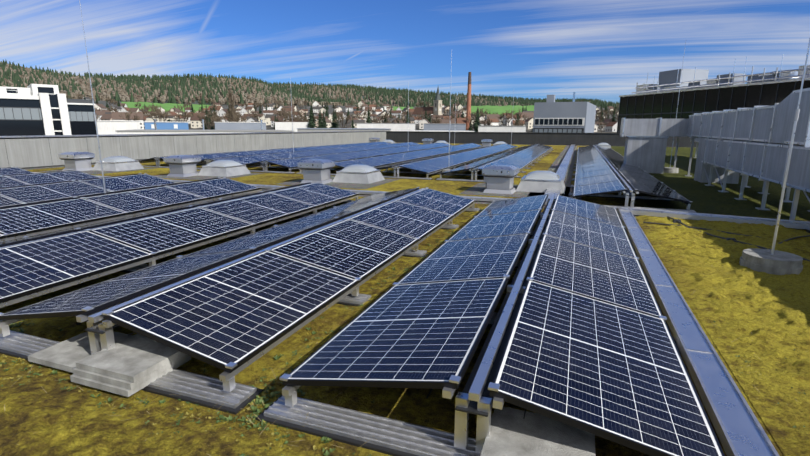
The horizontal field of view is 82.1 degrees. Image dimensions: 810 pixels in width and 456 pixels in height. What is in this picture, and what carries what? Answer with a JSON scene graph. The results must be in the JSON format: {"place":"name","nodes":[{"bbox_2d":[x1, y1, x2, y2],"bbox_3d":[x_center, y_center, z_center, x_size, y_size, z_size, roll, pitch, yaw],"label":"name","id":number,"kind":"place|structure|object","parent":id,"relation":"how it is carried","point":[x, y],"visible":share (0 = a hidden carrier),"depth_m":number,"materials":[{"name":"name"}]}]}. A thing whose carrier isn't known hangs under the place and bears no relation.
{"place":"outdoors","nodes":[
{"label":"outdoors","id":0,"kind":"place"},
{"bbox_2d":[106,98,265,105],"bbox_3d":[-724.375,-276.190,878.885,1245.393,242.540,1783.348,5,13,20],"label":"terrain hill","id":1,"kind":"structure","parent":0,"point":[195,102],"depth_m":917.96,"materials":[{"name":"green plant"}]},
{"bbox_2d":[0,60,618,110],"bbox_3d":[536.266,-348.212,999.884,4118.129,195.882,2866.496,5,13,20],"label":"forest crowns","id":2,"kind":"object","parent":1,"relation":"on","point":[174,89],"visible":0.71,"depth_m":1073.93,"materials":[{"name":"green plant"}]},
{"bbox_2d":[92,101,617,133],"bbox_3d":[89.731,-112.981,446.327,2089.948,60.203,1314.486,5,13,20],"label":"town slope","id":3,"kind":"structure","parent":0,"point":[499,110],"depth_m":823.31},
{"bbox_2d":[66,90,618,132],"bbox_3d":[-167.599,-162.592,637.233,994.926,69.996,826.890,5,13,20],"label":"town trees","id":4,"kind":"object","parent":3,"relation":"on","point":[210,118],"visible":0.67,"depth_m":390.97,"materials":[{"name":"green plant"}]},
{"bbox_2d":[83,97,618,131],"bbox_3d":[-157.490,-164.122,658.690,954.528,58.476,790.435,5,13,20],"label":"town houses","id":5,"kind":"structure","parent":3,"relation":"on","point":[102,112],"depth_m":514.86,"materials":[{"name":"white"}]},
{"bbox_2d":[0,143,809,455],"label":"roof","id":6,"kind":"structure","parent":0,"point":[434,409],"depth_m":3.61,"materials":[{"name":"plant"}]},
{"bbox_2d":[13,316,73,329],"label":"ground cover","id":7,"kind":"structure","parent":6,"relation":"on","point":[45,323],"depth_m":3.94,"materials":[{"name":"green plant"}]},
{"bbox_2d":[0,372,297,455],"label":"roof moss","id":8,"kind":"object","parent":6,"relation":"on","point":[36,419],"visible":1,"depth_m":2.51,"materials":[{"name":"yellow plant"}]},
{"bbox_2d":[58,138,610,193],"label":"skylight domes","id":9,"kind":"structure","parent":6,"relation":"on","point":[498,179],"depth_m":14.07,"materials":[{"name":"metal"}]},
{"bbox_2d":[0,142,696,455],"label":"panel mounting supports","id":10,"kind":"object","parent":6,"relation":"on","point":[100,355],"visible":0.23,"depth_m":2.92,"materials":[{"name":"grey concrete"}]},
{"bbox_2d":[0,142,724,455],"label":"solar panels","id":11,"kind":"object","parent":10,"relation":"on","point":[591,347],"visible":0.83,"depth_m":4.17,"materials":[{"name":"blue glass"}]},
{"bbox_2d":[0,131,698,168],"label":"parapet wall","id":12,"kind":"structure","parent":6,"relation":"on","point":[34,151],"depth_m":27.39,"materials":[{"name":"concrete"}]},
{"bbox_2d":[255,211,480,391],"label":"moss ground cover","id":13,"kind":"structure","parent":6,"relation":"on","point":[348,315],"depth_m":3.94,"materials":[{"name":"yellow plant"}]},
{"bbox_2d":[0,209,807,455],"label":"roof plants","id":14,"kind":"object","parent":6,"relation":"on","point":[259,401],"visible":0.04,"depth_m":2.85,"materials":[{"name":"green plant"}]},
{"bbox_2d":[24,142,809,229],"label":"gravel strips","id":15,"kind":"object","parent":6,"relation":"on","point":[478,189],"visible":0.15,"depth_m":13.99,"materials":[{"name":"grey gravel"}]},
{"bbox_2d":[33,0,809,455],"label":"lightning rods","id":16,"kind":"object","parent":6,"relation":"on","point":[739,430],"visible":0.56,"depth_m":4.52,"materials":[{"name":"metal"}]},
{"bbox_2d":[620,88,809,219],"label":"vent ducts","id":17,"kind":"object","parent":6,"relation":"on","point":[746,143],"visible":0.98,"depth_m":11.24,"materials":[{"name":"metal"}]},
{"bbox_2d":[635,215,809,455],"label":"roof moss","id":18,"kind":"object","parent":6,"relation":"on","point":[734,297],"visible":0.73,"depth_m":4.29,"materials":[{"name":"yellow plant"}]},
{"bbox_2d":[0,0,809,103],"label":"sky","id":19,"kind":"structure","parent":0,"point":[594,49],"materials":[{"name":"blue"}]},
{"label":"valley ground","id":20,"kind":"structure","parent":0,"visible":0},
{"bbox_2d":[0,54,809,135],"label":"buildings","id":21,"kind":"structure","parent":20,"relation":"on","point":[36,109],"depth_m":86.02,"materials":[{"name":"white paint"}]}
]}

